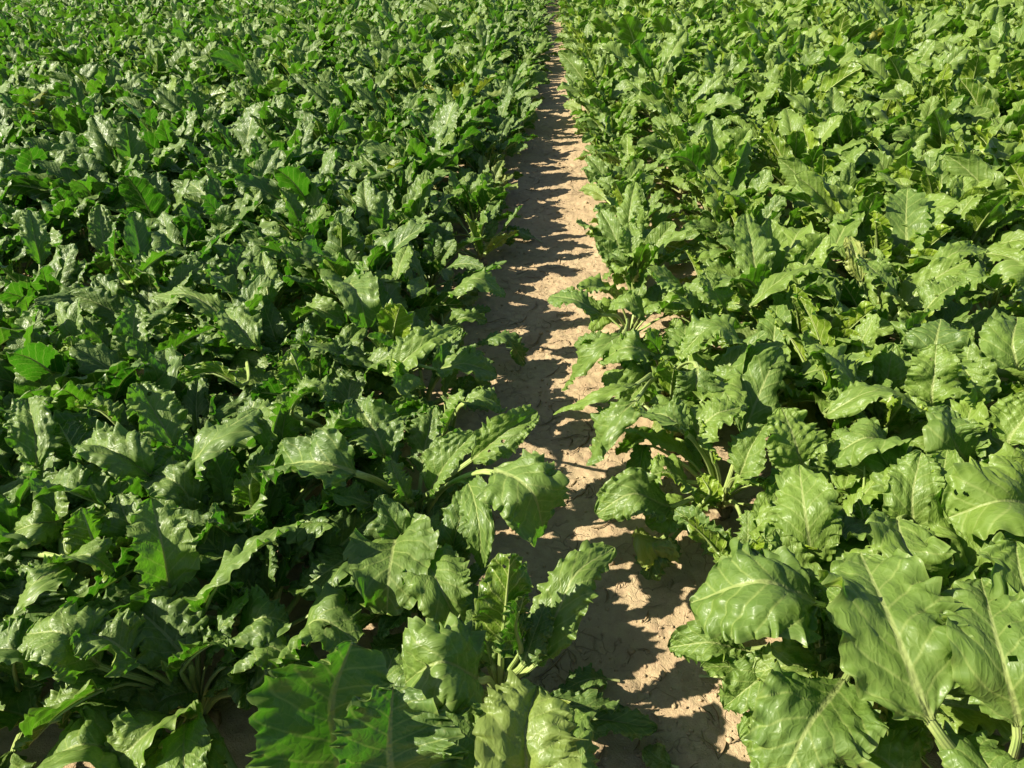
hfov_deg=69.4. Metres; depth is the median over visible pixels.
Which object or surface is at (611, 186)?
beet plant
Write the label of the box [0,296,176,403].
beet plant
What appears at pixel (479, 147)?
beet plant
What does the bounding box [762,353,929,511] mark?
beet plant
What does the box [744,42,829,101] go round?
beet plant
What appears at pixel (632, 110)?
beet plant
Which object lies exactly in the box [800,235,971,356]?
beet plant
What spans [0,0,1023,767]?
soil ground
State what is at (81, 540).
beet plant
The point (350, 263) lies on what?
beet plant
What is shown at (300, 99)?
beet plant
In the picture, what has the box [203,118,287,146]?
beet plant
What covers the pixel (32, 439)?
beet plant
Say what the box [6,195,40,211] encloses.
beet plant
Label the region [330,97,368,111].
beet plant
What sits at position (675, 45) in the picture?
beet plant
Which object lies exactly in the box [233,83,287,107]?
beet plant
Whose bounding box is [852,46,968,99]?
beet plant
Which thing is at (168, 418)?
beet plant
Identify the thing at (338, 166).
beet plant
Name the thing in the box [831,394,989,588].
beet plant
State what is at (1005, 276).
beet plant
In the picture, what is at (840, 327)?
beet plant
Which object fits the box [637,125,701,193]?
beet plant
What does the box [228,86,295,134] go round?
beet plant
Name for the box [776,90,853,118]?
beet plant
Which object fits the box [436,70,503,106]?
beet plant
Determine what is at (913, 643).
beet plant
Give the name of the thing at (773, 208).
beet plant
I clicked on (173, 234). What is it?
beet plant
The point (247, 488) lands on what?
beet plant
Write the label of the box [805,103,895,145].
beet plant
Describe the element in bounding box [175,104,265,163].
beet plant
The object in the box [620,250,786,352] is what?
beet plant
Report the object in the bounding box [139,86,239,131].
beet plant
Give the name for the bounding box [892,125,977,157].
beet plant
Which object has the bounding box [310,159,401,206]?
beet plant
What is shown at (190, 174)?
beet plant
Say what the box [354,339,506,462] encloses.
beet plant
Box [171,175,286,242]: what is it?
beet plant
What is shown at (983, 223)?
beet plant
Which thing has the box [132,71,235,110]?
beet plant
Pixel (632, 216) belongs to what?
beet plant
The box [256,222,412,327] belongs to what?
beet plant
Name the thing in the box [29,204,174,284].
beet plant
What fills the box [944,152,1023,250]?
beet plant
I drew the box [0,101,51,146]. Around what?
beet plant
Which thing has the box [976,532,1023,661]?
beet plant
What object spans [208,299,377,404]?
beet plant
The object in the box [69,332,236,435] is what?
beet plant
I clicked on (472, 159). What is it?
beet plant
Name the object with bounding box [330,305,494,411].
beet plant
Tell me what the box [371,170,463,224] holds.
beet plant
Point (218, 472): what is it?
beet plant
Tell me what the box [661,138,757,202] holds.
beet plant
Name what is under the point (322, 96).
beet plant
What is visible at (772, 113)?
beet plant
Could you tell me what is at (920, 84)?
beet plant
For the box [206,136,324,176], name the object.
beet plant
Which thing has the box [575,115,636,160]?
beet plant
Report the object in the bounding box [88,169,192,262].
beet plant
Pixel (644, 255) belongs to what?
beet plant
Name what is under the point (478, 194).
beet plant
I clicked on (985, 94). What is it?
beet plant
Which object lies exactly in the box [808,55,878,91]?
beet plant
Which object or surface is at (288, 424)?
beet plant
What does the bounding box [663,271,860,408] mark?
beet plant
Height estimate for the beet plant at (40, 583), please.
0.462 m
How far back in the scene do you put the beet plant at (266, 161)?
4.31 m
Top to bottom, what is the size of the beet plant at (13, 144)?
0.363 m
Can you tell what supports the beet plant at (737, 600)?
on the soil ground
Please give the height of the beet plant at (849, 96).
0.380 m
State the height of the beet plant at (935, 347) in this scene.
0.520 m
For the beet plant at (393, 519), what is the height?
0.412 m
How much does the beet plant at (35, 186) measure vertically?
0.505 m
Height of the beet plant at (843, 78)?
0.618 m
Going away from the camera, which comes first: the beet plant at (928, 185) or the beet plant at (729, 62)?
the beet plant at (928, 185)
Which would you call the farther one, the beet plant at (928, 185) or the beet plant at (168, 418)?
the beet plant at (928, 185)
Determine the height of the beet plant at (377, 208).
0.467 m
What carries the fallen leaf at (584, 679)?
on the soil ground
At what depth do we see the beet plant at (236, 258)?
3.23 m
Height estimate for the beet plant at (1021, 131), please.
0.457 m
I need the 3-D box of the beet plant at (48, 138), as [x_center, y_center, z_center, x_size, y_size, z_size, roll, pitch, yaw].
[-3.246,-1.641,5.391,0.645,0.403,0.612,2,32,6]
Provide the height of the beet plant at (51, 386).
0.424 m
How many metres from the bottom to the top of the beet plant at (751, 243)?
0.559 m
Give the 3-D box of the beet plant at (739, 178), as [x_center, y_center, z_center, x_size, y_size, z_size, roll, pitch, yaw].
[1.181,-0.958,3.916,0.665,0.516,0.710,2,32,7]
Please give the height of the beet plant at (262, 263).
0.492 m
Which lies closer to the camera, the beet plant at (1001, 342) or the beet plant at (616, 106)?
the beet plant at (1001, 342)
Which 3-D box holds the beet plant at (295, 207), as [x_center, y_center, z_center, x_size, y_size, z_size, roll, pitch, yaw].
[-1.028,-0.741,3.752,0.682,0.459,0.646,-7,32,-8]
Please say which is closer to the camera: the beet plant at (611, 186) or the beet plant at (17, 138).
the beet plant at (611, 186)
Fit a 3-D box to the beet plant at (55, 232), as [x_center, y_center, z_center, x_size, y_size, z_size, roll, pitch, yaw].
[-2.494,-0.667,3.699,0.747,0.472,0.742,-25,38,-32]
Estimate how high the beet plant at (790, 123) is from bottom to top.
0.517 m
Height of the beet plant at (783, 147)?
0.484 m
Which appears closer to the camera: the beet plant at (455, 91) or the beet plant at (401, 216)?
the beet plant at (401, 216)
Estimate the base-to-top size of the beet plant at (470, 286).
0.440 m
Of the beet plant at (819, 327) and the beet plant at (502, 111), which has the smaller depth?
the beet plant at (819, 327)
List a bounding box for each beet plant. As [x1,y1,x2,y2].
[0,92,51,133]
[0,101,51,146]
[0,113,42,145]
[0,116,23,149]
[0,131,78,160]
[0,147,65,208]
[0,153,166,252]
[0,158,77,254]
[0,187,110,275]
[0,207,86,290]
[0,210,59,352]
[0,235,26,290]
[0,235,131,330]
[0,281,85,351]
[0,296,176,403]
[0,346,132,434]
[0,358,143,467]
[0,392,63,514]
[0,408,114,612]
[0,451,135,680]
[0,464,101,620]
[0,496,364,767]
[0,545,141,767]
[5,142,19,146]
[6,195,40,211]
[23,129,87,146]
[26,178,125,261]
[28,104,114,135]
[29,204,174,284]
[34,93,115,134]
[34,211,249,328]
[39,118,133,147]
[48,303,235,393]
[49,131,184,178]
[51,258,218,369]
[53,401,259,558]
[60,114,186,186]
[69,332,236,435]
[79,219,156,258]
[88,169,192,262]
[91,489,393,710]
[101,375,292,576]
[112,212,228,297]
[113,108,165,130]
[114,96,192,130]
[114,274,270,381]
[121,100,212,185]
[125,440,374,654]
[127,164,228,211]
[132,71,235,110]
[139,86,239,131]
[143,382,325,522]
[146,144,255,181]
[149,154,190,185]
[151,200,280,259]
[152,243,305,347]
[162,98,244,125]
[166,106,239,143]
[171,146,287,217]
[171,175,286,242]
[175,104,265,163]
[177,290,296,393]
[183,95,239,135]
[184,140,240,171]
[188,391,366,565]
[195,150,303,222]
[196,196,252,244]
[197,239,323,309]
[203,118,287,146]
[204,321,422,467]
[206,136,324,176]
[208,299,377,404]
[225,90,263,109]
[225,148,402,235]
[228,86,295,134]
[232,124,289,145]
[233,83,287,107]
[234,205,349,307]
[244,145,329,168]
[245,640,468,767]
[250,113,334,169]
[252,177,354,255]
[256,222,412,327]
[261,93,315,143]
[261,212,462,343]
[261,404,569,626]
[267,106,359,168]
[267,365,454,499]
[276,268,372,351]
[280,173,363,234]
[282,494,530,677]
[283,121,330,171]
[293,82,374,119]
[294,98,322,107]
[296,102,321,109]
[300,98,366,123]
[308,159,387,177]
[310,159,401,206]
[318,67,395,115]
[320,180,427,284]
[321,136,396,161]
[321,172,454,264]
[329,109,409,153]
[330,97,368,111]
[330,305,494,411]
[334,139,397,178]
[336,115,406,146]
[338,139,472,213]
[339,152,462,239]
[340,235,506,347]
[351,94,423,132]
[354,84,415,129]
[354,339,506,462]
[363,124,485,200]
[369,71,436,110]
[369,273,528,394]
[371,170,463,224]
[371,222,500,289]
[372,101,478,189]
[377,91,428,105]
[382,103,500,181]
[391,84,423,101]
[401,539,657,741]
[412,96,501,127]
[413,86,490,135]
[414,198,522,265]
[423,74,501,130]
[424,89,479,108]
[431,170,521,236]
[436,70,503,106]
[436,167,510,221]
[443,669,599,767]
[446,131,532,172]
[456,155,518,212]
[458,128,497,165]
[459,151,523,179]
[470,74,538,120]
[470,118,527,156]
[478,92,527,135]
[484,114,537,153]
[489,85,534,129]
[496,96,541,132]
[547,265,731,390]
[553,317,751,465]
[556,74,635,128]
[558,49,637,100]
[562,72,620,120]
[573,113,652,156]
[574,90,635,117]
[574,94,645,137]
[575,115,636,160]
[576,181,683,286]
[579,154,662,206]
[581,154,676,211]
[583,101,640,155]
[585,140,636,168]
[585,179,698,260]
[585,208,692,332]
[589,168,675,230]
[591,134,670,183]
[594,346,790,580]
[597,29,694,101]
[601,324,786,472]
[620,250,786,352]
[623,57,701,115]
[623,86,699,129]
[626,73,724,137]
[631,83,743,135]
[632,113,730,190]
[635,72,698,118]
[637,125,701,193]
[644,96,737,125]
[645,110,734,161]
[648,123,726,177]
[649,304,873,423]
[650,119,760,211]
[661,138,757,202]
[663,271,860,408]
[664,169,755,215]
[665,218,844,315]
[667,141,786,252]
[667,537,931,767]
[673,459,933,752]
[678,169,802,228]
[678,201,831,282]
[679,184,840,260]
[685,43,758,92]
[693,75,781,119]
[695,49,752,114]
[695,67,755,107]
[700,529,1023,760]
[701,214,839,309]
[705,262,893,423]
[707,97,779,125]
[715,77,754,119]
[721,101,781,130]
[725,115,780,152]
[727,437,893,633]
[733,62,799,96]
[742,66,820,113]
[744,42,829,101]
[745,62,862,116]
[749,108,870,202]
[751,138,822,183]
[753,130,866,206]
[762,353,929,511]
[764,419,1023,595]
[766,296,989,438]
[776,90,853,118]
[776,124,895,219]
[778,157,885,229]
[778,171,994,286]
[782,87,853,117]
[785,87,900,151]
[790,331,992,427]
[791,175,880,281]
[800,110,917,149]
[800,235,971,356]
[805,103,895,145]
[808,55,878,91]
[809,341,990,471]
[814,196,964,337]
[815,548,1023,767]
[826,486,1023,749]
[827,132,970,207]
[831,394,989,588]
[834,124,932,175]
[842,84,882,104]
[844,83,877,100]
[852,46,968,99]
[853,94,944,121]
[854,253,1011,347]
[857,76,992,143]
[861,86,920,121]
[863,149,947,214]
[864,319,1023,427]
[868,62,1011,110]
[873,159,1009,243]
[875,298,1010,345]
[880,125,1018,230]
[883,174,1023,248]
[884,187,1023,271]
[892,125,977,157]
[907,54,1023,87]
[912,78,925,102]
[912,106,1004,158]
[912,132,1023,173]
[917,78,1008,113]
[922,338,1023,496]
[940,392,1023,542]
[943,77,1023,158]
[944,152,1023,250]
[953,237,1023,316]
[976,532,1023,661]
[978,292,1023,400]
[983,155,993,164]
[990,115,1022,161]
[996,69,1023,115]
[997,163,1023,232]
[998,71,1023,88]
[1001,83,1021,89]
[1002,129,1023,142]
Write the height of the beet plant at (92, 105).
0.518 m
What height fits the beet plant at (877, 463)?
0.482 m
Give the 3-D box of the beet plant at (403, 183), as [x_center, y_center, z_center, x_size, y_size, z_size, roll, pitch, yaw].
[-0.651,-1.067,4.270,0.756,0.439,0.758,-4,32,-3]
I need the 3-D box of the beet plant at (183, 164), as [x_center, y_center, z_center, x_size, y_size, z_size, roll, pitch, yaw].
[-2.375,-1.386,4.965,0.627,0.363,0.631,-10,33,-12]
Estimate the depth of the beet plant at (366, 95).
5.89 m
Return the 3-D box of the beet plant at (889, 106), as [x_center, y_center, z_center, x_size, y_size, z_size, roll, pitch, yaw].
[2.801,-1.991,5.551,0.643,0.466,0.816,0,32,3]
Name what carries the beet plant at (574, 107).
on the soil ground
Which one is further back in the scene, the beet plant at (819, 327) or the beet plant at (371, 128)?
the beet plant at (371, 128)
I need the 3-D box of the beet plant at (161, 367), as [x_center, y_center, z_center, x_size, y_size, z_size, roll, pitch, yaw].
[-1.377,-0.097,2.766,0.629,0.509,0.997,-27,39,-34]
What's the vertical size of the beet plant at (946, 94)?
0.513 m
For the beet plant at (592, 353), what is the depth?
2.88 m
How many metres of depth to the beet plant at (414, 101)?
5.76 m
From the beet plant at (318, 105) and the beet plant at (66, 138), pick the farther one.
the beet plant at (318, 105)
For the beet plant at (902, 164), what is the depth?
3.99 m
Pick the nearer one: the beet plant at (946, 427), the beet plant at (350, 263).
the beet plant at (946, 427)
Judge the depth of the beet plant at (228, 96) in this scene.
6.44 m
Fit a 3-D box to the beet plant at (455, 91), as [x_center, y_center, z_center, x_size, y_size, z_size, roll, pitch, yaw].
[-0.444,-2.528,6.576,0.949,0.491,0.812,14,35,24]
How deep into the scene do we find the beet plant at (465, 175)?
4.55 m
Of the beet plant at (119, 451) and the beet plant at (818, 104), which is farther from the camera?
the beet plant at (818, 104)
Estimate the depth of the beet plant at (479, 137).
5.39 m
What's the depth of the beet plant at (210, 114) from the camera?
5.58 m
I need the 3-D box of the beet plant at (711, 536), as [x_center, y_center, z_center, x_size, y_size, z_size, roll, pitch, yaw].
[0.708,0.504,1.779,0.486,0.402,0.733,-13,33,-17]
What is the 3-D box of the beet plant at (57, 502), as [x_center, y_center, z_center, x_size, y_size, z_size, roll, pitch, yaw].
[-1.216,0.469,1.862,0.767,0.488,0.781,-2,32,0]
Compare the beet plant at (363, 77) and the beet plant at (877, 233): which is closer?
the beet plant at (877, 233)
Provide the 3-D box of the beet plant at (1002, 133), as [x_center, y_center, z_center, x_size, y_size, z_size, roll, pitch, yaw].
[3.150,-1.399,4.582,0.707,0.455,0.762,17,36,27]
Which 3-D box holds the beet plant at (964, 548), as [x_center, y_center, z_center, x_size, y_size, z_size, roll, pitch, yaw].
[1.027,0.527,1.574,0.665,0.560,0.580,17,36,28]
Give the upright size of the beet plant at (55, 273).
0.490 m
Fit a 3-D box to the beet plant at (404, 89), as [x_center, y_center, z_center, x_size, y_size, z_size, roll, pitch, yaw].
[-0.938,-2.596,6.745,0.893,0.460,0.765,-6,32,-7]
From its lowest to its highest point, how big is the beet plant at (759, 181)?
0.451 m
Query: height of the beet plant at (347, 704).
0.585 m
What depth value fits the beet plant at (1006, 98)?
5.05 m
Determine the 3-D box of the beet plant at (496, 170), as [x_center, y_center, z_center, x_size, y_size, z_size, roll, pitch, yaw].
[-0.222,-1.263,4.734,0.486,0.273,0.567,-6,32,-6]
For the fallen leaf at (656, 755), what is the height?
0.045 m
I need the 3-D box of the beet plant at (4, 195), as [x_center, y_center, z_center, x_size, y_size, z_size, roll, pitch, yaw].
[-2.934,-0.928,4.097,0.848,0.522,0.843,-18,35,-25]
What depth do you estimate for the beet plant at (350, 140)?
5.09 m
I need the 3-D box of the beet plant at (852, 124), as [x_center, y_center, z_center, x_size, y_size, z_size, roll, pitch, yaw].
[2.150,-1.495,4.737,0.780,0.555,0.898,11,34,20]
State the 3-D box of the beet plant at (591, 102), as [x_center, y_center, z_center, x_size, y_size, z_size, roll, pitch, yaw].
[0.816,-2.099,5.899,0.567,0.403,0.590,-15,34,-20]
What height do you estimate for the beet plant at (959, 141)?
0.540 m
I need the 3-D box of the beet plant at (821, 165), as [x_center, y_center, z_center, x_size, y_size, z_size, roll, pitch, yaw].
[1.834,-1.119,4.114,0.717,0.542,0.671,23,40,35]
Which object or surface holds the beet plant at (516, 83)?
on the soil ground
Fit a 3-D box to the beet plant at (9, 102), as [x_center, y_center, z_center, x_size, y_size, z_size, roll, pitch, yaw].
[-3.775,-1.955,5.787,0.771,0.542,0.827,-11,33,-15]
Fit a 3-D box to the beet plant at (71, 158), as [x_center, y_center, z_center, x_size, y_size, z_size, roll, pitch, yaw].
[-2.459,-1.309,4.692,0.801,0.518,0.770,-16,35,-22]
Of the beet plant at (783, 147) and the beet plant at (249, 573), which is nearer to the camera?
the beet plant at (249, 573)
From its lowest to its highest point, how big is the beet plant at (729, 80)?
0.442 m
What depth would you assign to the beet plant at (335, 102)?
5.99 m
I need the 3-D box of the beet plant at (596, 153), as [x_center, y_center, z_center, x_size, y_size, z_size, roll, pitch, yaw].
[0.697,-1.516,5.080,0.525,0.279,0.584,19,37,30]
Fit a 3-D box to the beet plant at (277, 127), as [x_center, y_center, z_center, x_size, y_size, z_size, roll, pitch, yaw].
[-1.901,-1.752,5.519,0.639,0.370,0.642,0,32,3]
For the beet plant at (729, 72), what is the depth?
6.23 m
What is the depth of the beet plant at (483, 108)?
5.66 m
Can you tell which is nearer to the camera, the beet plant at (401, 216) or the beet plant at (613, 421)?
the beet plant at (613, 421)
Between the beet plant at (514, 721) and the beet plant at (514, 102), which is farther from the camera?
the beet plant at (514, 102)
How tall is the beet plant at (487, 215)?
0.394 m
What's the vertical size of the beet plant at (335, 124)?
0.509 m
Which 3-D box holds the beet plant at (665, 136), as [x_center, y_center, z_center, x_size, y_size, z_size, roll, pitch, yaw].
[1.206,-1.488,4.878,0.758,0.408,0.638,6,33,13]
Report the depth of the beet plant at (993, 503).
1.68 m
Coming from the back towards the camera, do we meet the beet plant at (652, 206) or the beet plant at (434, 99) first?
the beet plant at (434, 99)
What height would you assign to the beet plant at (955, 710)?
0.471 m
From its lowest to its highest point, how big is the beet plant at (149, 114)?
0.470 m
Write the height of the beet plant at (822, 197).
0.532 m
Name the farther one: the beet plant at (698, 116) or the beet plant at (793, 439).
the beet plant at (698, 116)
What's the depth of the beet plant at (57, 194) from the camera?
4.05 m
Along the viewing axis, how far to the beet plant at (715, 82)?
5.71 m
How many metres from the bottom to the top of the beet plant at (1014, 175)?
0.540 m
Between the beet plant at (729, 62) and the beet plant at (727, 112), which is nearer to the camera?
the beet plant at (727, 112)
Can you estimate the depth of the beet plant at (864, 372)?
2.49 m
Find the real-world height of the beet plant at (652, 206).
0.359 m
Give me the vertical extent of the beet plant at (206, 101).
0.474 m
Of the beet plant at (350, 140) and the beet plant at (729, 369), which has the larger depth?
the beet plant at (350, 140)
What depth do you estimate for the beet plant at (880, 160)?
4.00 m
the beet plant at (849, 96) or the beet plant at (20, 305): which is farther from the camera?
the beet plant at (849, 96)
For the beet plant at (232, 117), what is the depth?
5.83 m
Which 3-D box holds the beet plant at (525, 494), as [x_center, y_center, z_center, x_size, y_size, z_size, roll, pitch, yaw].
[-0.293,0.308,2.010,0.707,0.552,0.910,-27,39,-34]
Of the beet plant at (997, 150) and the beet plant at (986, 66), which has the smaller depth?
the beet plant at (997, 150)
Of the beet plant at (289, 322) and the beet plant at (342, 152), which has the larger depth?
the beet plant at (342, 152)
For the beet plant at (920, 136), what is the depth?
4.27 m
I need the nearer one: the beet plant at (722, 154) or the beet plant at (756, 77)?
the beet plant at (722, 154)
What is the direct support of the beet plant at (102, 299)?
on the soil ground
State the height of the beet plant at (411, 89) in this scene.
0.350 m
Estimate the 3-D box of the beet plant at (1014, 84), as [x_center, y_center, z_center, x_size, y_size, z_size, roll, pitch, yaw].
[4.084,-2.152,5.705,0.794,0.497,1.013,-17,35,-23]
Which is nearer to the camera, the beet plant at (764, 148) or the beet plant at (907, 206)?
the beet plant at (907, 206)
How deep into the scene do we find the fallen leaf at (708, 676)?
1.80 m
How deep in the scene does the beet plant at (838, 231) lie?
3.28 m
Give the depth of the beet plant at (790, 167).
3.92 m
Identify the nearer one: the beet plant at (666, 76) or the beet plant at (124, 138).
the beet plant at (124, 138)
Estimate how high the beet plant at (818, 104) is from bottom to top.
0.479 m
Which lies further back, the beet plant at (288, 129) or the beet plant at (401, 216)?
the beet plant at (288, 129)
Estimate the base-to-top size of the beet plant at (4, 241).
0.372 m
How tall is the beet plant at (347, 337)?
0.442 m
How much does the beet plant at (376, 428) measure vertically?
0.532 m
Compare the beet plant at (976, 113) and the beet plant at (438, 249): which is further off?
the beet plant at (976, 113)
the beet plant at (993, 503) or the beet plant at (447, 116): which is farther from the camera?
the beet plant at (447, 116)
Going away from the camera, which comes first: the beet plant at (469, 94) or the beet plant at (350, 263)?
the beet plant at (350, 263)
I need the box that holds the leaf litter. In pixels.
[471,141,740,767]
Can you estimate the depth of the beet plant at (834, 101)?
5.06 m
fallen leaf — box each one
[506,225,542,242]
[558,663,619,692]
[641,742,678,767]
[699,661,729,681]
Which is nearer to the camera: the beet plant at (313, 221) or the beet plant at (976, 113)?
the beet plant at (313, 221)
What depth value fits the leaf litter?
2.40 m
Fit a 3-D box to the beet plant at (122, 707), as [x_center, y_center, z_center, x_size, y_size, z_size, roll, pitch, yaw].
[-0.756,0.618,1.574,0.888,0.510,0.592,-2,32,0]
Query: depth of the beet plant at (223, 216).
3.60 m
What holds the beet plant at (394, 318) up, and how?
on the soil ground
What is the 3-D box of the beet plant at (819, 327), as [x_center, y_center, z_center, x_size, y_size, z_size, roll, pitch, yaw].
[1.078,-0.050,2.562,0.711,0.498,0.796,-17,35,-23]
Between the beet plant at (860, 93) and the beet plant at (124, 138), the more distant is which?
the beet plant at (860, 93)
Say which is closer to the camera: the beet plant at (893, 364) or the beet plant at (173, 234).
the beet plant at (893, 364)
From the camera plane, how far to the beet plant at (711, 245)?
3.49 m
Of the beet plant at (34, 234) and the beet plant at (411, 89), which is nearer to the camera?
the beet plant at (34, 234)
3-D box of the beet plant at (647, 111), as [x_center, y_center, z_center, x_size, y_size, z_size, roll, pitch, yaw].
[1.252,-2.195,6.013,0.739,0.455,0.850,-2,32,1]
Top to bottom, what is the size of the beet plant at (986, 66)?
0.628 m
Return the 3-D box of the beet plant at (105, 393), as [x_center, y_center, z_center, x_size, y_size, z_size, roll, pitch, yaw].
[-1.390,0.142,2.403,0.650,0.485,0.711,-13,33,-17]
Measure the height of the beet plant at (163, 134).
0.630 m
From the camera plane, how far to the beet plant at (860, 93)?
5.93 m
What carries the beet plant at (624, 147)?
on the soil ground
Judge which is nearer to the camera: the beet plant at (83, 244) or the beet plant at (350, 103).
the beet plant at (83, 244)
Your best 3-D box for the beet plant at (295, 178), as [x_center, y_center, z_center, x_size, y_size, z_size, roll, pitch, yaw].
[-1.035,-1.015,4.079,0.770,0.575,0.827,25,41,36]
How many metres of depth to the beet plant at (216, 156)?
4.62 m
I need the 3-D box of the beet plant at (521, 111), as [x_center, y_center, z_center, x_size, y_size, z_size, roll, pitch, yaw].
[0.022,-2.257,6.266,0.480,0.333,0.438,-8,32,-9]
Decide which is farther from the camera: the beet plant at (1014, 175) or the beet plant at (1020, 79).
the beet plant at (1020, 79)
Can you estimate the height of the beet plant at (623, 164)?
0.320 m
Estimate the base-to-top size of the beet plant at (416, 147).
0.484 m
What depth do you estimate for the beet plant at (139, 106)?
5.90 m
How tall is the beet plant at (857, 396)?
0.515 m
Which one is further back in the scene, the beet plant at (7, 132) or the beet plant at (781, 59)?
the beet plant at (781, 59)
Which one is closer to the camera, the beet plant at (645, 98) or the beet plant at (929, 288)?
the beet plant at (929, 288)
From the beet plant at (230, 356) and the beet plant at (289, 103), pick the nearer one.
the beet plant at (230, 356)
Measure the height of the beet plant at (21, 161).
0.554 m
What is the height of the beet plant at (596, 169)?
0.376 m
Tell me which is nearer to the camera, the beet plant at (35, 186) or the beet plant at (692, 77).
the beet plant at (35, 186)
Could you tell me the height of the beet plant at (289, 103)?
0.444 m
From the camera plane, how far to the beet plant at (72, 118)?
5.52 m
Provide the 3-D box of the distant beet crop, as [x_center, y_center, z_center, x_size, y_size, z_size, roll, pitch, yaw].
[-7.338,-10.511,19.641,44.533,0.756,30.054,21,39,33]
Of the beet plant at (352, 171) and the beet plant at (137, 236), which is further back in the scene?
the beet plant at (352, 171)
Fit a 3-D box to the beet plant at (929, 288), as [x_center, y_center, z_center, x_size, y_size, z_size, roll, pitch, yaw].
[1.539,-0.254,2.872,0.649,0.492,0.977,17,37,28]
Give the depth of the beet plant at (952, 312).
2.87 m
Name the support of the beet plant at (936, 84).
on the soil ground
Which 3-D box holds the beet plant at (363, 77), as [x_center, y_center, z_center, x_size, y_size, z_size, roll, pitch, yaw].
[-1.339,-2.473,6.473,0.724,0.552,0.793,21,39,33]
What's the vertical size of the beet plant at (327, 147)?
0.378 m
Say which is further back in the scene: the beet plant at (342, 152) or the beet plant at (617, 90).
the beet plant at (617, 90)
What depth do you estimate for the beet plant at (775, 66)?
6.22 m
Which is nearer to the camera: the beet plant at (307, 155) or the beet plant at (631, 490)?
the beet plant at (631, 490)
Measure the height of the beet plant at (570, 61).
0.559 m
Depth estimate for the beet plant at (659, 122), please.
5.25 m
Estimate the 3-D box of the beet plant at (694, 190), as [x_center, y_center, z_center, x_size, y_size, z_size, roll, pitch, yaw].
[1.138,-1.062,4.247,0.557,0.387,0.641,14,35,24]
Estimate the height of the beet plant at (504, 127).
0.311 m
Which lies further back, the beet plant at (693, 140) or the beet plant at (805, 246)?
the beet plant at (693, 140)
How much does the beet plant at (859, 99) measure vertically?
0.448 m
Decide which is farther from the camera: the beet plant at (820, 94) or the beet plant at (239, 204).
the beet plant at (820, 94)
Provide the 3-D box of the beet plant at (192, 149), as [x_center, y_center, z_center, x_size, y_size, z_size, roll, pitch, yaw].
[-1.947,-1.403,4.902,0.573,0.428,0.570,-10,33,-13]
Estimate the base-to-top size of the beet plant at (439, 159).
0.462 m
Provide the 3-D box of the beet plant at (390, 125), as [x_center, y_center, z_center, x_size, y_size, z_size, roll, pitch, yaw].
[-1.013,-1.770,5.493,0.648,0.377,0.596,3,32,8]
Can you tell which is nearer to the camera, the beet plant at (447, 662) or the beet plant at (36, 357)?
the beet plant at (447, 662)
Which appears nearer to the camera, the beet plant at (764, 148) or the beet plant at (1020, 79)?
the beet plant at (764, 148)
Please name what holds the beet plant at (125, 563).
on the soil ground
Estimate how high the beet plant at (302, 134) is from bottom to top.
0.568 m
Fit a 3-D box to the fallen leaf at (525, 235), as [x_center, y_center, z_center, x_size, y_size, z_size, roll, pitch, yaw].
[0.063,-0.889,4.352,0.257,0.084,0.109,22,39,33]
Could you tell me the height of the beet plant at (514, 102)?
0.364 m
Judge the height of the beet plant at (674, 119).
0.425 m
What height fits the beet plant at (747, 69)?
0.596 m
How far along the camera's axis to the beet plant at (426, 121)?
5.23 m
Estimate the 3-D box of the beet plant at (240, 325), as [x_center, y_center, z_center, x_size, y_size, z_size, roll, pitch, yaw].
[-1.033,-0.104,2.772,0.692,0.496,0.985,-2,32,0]
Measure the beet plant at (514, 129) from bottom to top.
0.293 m
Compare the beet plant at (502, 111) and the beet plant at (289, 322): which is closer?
the beet plant at (289, 322)
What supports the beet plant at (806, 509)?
on the soil ground
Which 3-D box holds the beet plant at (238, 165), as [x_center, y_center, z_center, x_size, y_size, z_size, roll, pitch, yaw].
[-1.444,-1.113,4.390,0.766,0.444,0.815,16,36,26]
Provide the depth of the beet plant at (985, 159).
4.16 m
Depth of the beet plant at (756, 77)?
6.06 m
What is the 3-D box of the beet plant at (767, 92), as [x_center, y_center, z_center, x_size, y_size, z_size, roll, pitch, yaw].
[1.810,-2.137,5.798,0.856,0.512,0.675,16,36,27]
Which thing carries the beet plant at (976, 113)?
on the soil ground
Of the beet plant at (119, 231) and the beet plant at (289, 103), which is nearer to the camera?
the beet plant at (119, 231)
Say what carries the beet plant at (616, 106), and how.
on the soil ground
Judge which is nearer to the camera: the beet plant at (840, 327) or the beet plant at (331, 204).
the beet plant at (840, 327)
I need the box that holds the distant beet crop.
[0,0,1023,503]
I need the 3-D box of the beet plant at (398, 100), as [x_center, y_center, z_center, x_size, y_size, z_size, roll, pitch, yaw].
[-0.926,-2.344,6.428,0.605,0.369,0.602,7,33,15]
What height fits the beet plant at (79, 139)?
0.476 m
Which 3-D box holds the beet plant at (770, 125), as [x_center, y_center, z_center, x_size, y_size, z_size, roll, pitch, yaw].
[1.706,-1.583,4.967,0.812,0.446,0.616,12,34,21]
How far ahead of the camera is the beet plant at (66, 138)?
4.87 m
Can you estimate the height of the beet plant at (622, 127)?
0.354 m
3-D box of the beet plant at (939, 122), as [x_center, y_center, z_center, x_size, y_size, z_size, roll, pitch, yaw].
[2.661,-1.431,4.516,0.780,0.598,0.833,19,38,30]

